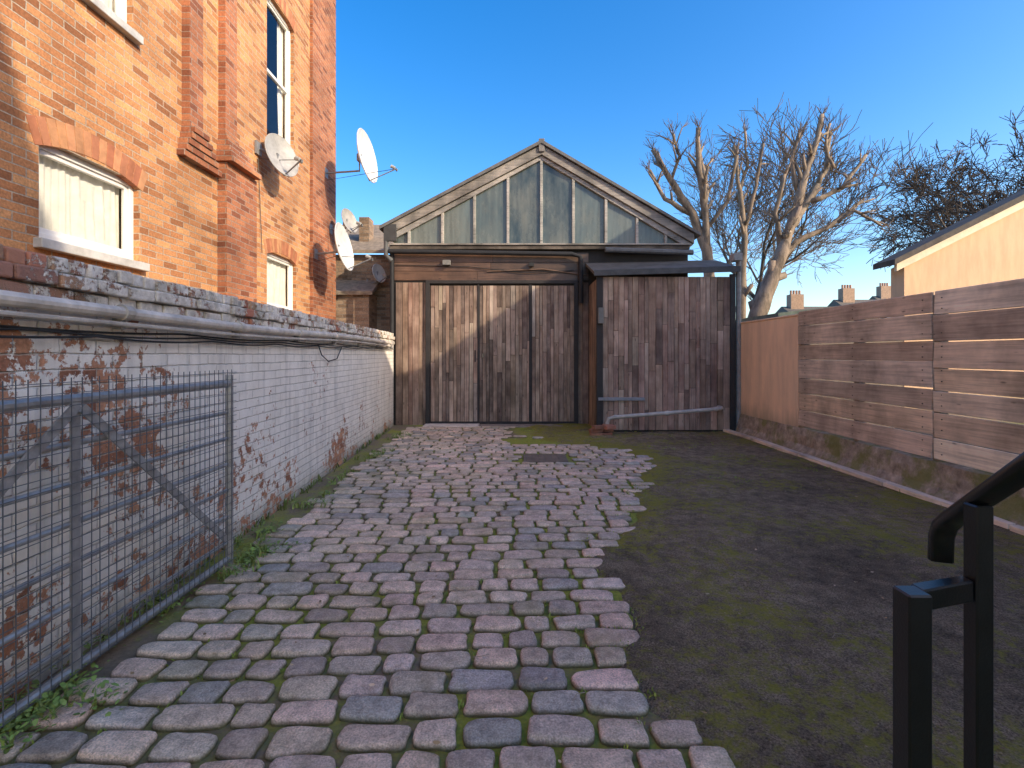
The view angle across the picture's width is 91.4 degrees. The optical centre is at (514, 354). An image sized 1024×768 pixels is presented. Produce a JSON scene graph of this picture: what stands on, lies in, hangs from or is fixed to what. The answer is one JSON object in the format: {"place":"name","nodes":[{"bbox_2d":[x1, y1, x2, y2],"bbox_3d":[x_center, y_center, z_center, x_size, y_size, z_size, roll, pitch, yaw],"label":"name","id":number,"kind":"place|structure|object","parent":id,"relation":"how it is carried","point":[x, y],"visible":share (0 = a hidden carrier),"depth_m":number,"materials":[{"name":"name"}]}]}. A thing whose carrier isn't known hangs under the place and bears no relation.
{"place":"outdoors","nodes":[
{"label":"outdoors","id":0,"kind":"place"},
{"bbox_2d":[0,425,690,767],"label":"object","id":1,"kind":"structure","parent":0,"point":[134,641],"depth_m":2.61,"materials":[{"name":"soil"}]},
{"bbox_2d":[0,369,236,727],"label":"metal field gate","id":2,"kind":"structure","parent":1,"relation":"on","point":[73,413],"depth_m":2.36,"materials":[{"name":"metal"}]},
{"bbox_2d":[0,426,735,767],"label":"cobblestones","id":3,"kind":"structure","parent":1,"relation":"on","point":[496,702],"depth_m":2.56,"materials":[{"name":"stone"}]},
{"bbox_2d":[0,427,899,767],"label":"weeds","id":4,"kind":"object","parent":1,"relation":"on","point":[40,707],"visible":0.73,"depth_m":2.82,"materials":[{"name":"green plant"}]},
{"bbox_2d":[422,424,562,427],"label":"threshold slab","id":5,"kind":"structure","parent":1,"relation":"on","point":[481,425],"depth_m":10.39,"materials":[{"name":"grey concrete"}]},
{"bbox_2d":[523,454,568,462],"bbox_3d":[0.430,1.482,7.150,0.620,0.036,0.500,0,0,0],"label":"manhole cover","id":6,"kind":"object","parent":1,"relation":"on","point":[553,458],"visible":0.99,"depth_m":7.10,"materials":[{"name":"grey metal"}]},
{"bbox_2d":[258,409,1023,524],"bbox_3d":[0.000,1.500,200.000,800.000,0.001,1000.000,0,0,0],"label":"ground","id":7,"kind":"structure","parent":0,"point":[388,430],"depth_m":9.55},
{"bbox_2d":[0,0,309,313],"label":"brick walls","id":8,"kind":"structure","parent":7,"relation":"on","point":[81,64],"depth_m":5.55,"materials":[{"name":"orange brick"}]},
{"bbox_2d":[25,0,298,266],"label":"brick arches","id":9,"kind":"structure","parent":8,"relation":"attached to","point":[96,151],"depth_m":4.82,"materials":[{"name":"orange brick"}]},
{"bbox_2d":[39,0,285,305],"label":"net curtains","id":10,"kind":"object","parent":8,"relation":"attached to","point":[75,203],"visible":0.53,"depth_m":4.90,"materials":[{"name":"white fabric"}]},
{"bbox_2d":[39,0,292,309],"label":"window frames","id":11,"kind":"structure","parent":8,"relation":"attached to","point":[77,164],"depth_m":5.24,"materials":[{"name":"white wood"}]},
{"bbox_2d":[33,0,298,271],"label":"window sills","id":12,"kind":"structure","parent":8,"relation":"attached to","point":[106,13],"depth_m":4.79,"materials":[{"name":"white stone"}]},
{"bbox_2d":[119,19,286,305],"bbox_3d":[-4.720,-3.325,5.075,1.130,5.550,8.550,0,0,0],"label":"room interior","id":13,"kind":"object","parent":8,"relation":"attached to","point":[272,125],"visible":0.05,"depth_m":9.07,"materials":[{"name":"black"}]},
{"bbox_2d":[177,0,335,319],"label":"brick pilasters","id":14,"kind":"object","parent":8,"relation":"attached to","point":[232,169],"visible":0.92,"depth_m":7.05,"materials":[{"name":"orange brick"}]},
{"bbox_2d":[314,222,372,315],"bbox_3d":[-3.389,-1.482,9.781,1.136,2.165,0.686,0,0,40],"label":"satellite dish","id":15,"kind":"object","parent":14,"relation":"attached to","point":[342,247],"visible":1,"depth_m":9.80,"materials":[{"name":"metal"}]},
{"bbox_2d":[330,208,362,303],"bbox_3d":[-3.577,-2.106,10.602,0.776,2.013,0.446,0,0,0],"label":"satellite dish","id":16,"kind":"object","parent":14,"relation":"attached to","point":[351,224],"visible":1,"depth_m":10.64,"materials":[{"name":"metal"}]},
{"bbox_2d":[325,128,397,250],"bbox_3d":[-3.175,-3.421,10.388,1.490,2.442,0.867,0,0,32],"label":"satellite dish","id":17,"kind":"object","parent":14,"relation":"attached to","point":[366,158],"visible":1,"depth_m":10.41,"materials":[{"name":"metal"}]},
{"bbox_2d":[255,133,302,247],"bbox_3d":[-3.692,-2.562,7.955,0.702,1.925,0.524,0,0,-11],"label":"satellite dish","id":18,"kind":"object","parent":8,"relation":"attached to","point":[284,159],"visible":1,"depth_m":7.94,"materials":[{"name":"metal"}]},
{"bbox_2d":[0,306,393,711],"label":"painted brick wall","id":19,"kind":"structure","parent":7,"relation":"on","point":[304,417],"depth_m":3.12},
{"bbox_2d":[0,273,386,338],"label":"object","id":20,"kind":"object","parent":19,"relation":"on","point":[239,303],"depth_m":3.06,"materials":[{"name":"grey stone"}]},
{"bbox_2d":[0,243,394,340],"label":"coping bricks","id":21,"kind":"object","parent":19,"relation":"on","point":[16,264],"visible":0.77,"depth_m":2.90,"materials":[{"name":"paint"}]},
{"bbox_2d":[0,290,394,361],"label":"service pipe","id":22,"kind":"object","parent":19,"relation":"attached to","point":[120,315],"visible":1,"depth_m":2.83,"materials":[{"name":"metal"}]},
{"bbox_2d":[336,217,393,331],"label":"old outbuilding","id":23,"kind":"structure","parent":7,"relation":"on","point":[361,301],"depth_m":11.90,"materials":[{"name":"brick"}]},
{"bbox_2d":[366,264,387,284],"bbox_3d":[-3.226,-1.111,11.712,0.367,2.023,0.782,0,0,-33],"label":"satellite dish","id":24,"kind":"object","parent":23,"relation":"attached to","point":[379,274],"visible":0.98,"depth_m":11.62,"materials":[{"name":"metal"}]},
{"bbox_2d":[379,138,700,424],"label":"timber barn","id":25,"kind":"structure","parent":7,"relation":"on","point":[492,278],"depth_m":10.65,"materials":[{"name":"brown wood"}]},
{"bbox_2d":[639,112,751,276],"bbox_3d":[6.051,-3.346,17.537,3.581,9.717,2.423,0,0,0],"label":"pollarded tree","id":26,"kind":"object","parent":7,"relation":"on","point":[700,169],"visible":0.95,"depth_m":17.22,"materials":[{"name":"brown plant"}]},
{"bbox_2d":[718,111,771,318],"bbox_3d":[8.963,-3.968,19.581,2.258,10.919,1.715,0,0,-29],"label":"pollarded tree","id":27,"kind":"object","parent":7,"relation":"on","point":[743,219],"visible":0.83,"depth_m":19.64,"materials":[{"name":"brown plant"}]},
{"bbox_2d":[660,92,967,299],"bbox_3d":[12.929,-5.186,24.586,10.044,13.393,12.808,0,0,0],"label":"bare tree","id":28,"kind":"object","parent":7,"relation":"on","point":[758,209],"visible":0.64,"depth_m":22.72,"materials":[{"name":"brown plant"}]},
{"bbox_2d":[745,100,895,317],"bbox_3d":[9.751,-3.282,16.160,5.144,9.623,2.192,0,0,0],"label":"pollarded tree","id":29,"kind":"object","parent":7,"relation":"on","point":[760,304],"visible":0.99,"depth_m":15.83,"materials":[{"name":"brown plant"}]},
{"bbox_2d":[858,147,1023,271],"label":"bare tree","id":30,"kind":"object","parent":7,"relation":"on","point":[915,183],"visible":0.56,"depth_m":30.38,"materials":[{"name":"brown plant"}]},
{"bbox_2d":[865,106,1023,251],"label":"bare tree","id":31,"kind":"object","parent":7,"relation":"on","point":[947,222],"visible":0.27,"depth_m":32.63,"materials":[{"name":"brown plant"}]},
{"bbox_2d":[336,0,1023,317],"label":"sky","id":32,"kind":"structure","parent":0,"point":[442,92],"materials":[{"name":"blue"}]},
{"bbox_2d":[526,423,1023,767],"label":"tarmac ground","id":33,"kind":"structure","parent":0,"point":[824,699],"depth_m":2.96,"materials":[{"name":"grey asphalt"}]},
{"bbox_2d":[17,426,1003,762],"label":"fallen leaves","id":34,"kind":"object","parent":33,"relation":"on","point":[437,742],"visible":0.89,"depth_m":2.81,"materials":[{"name":"brown plant"}]},
{"bbox_2d":[589,424,615,434],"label":"loose bricks","id":35,"kind":"object","parent":33,"relation":"on","point":[604,429],"visible":0.82,"depth_m":9.13,"materials":[{"name":"red brick"}]},
{"bbox_2d":[585,253,742,431],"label":"timber shed","id":36,"kind":"structure","parent":33,"relation":"on","point":[658,344],"depth_m":9.58,"materials":[{"name":"brown wood"}]},
{"bbox_2d":[605,405,722,423],"bbox_3d":[2.810,1.232,9.448,2.250,0.535,0.344,0,0,0],"label":"bent drain pipe","id":37,"kind":"object","parent":33,"relation":"on","point":[713,409],"visible":0.91,"depth_m":9.29,"materials":[{"name":"grey plastic"}]},
{"bbox_2d":[723,429,1023,535],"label":"edging timber","id":38,"kind":"object","parent":33,"relation":"on","point":[1011,526],"visible":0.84,"depth_m":5.79,"materials":[{"name":"wood"}]},
{"bbox_2d":[736,414,1023,526],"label":"mossy plinth","id":39,"kind":"structure","parent":33,"relation":"on","point":[950,482],"depth_m":5.75,"materials":[{"name":"concrete"}]},
{"bbox_2d":[741,316,800,426],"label":"rendered wall","id":40,"kind":"structure","parent":39,"relation":"on","point":[769,370],"depth_m":8.44,"materials":[{"name":"beige paint"}]},
{"bbox_2d":[741,314,798,323],"bbox_3d":[4.430,-0.615,9.150,0.220,0.030,3.020,0,0,0],"label":"coping","id":41,"kind":"object","parent":40,"relation":"on","point":[793,315],"visible":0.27,"depth_m":8.42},
{"bbox_2d":[798,278,1023,472],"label":"timber fence","id":42,"kind":"object","parent":39,"relation":"on","point":[922,363],"visible":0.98,"depth_m":5.27,"materials":[{"name":"brown wood"}]},
{"bbox_2d":[893,452,1023,767],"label":"black handrail","id":43,"kind":"object","parent":33,"relation":"on","point":[971,513],"visible":1,"depth_m":0.89,"materials":[{"name":"metal"}]},
{"bbox_2d":[776,290,823,312],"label":"terraced house","id":44,"kind":"structure","parent":0,"point":[795,301],"depth_m":46.90,"materials":[{"name":"brown brick"}]},
{"bbox_2d":[741,306,902,419],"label":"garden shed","id":45,"kind":"structure","parent":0,"point":[769,316],"depth_m":11.60,"materials":[{"name":"wood"}]},
{"bbox_2d":[827,285,890,317],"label":"terraced house","id":46,"kind":"structure","parent":0,"point":[846,296],"depth_m":50.90,"materials":[{"name":"brown brick"}]},
{"bbox_2d":[869,283,890,299],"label":"terraced house","id":47,"kind":"structure","parent":0,"point":[883,291],"depth_m":57.90,"materials":[{"name":"brown brick"}]},
{"bbox_2d":[891,208,1023,408],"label":"rendered walls","id":48,"kind":"structure","parent":0,"point":[993,252],"depth_m":14.00,"materials":[{"name":"beige paint"}]},
{"bbox_2d":[873,189,1023,269],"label":"roof","id":49,"kind":"structure","parent":48,"relation":"attached to","point":[958,227],"depth_m":13.78,"materials":[{"name":"stone"}]},
{"bbox_2d":[894,201,1023,271],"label":"bargeboards","id":50,"kind":"object","parent":49,"relation":"attached to","point":[958,236],"visible":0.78,"depth_m":13.88,"materials":[{"name":"beige wood"}]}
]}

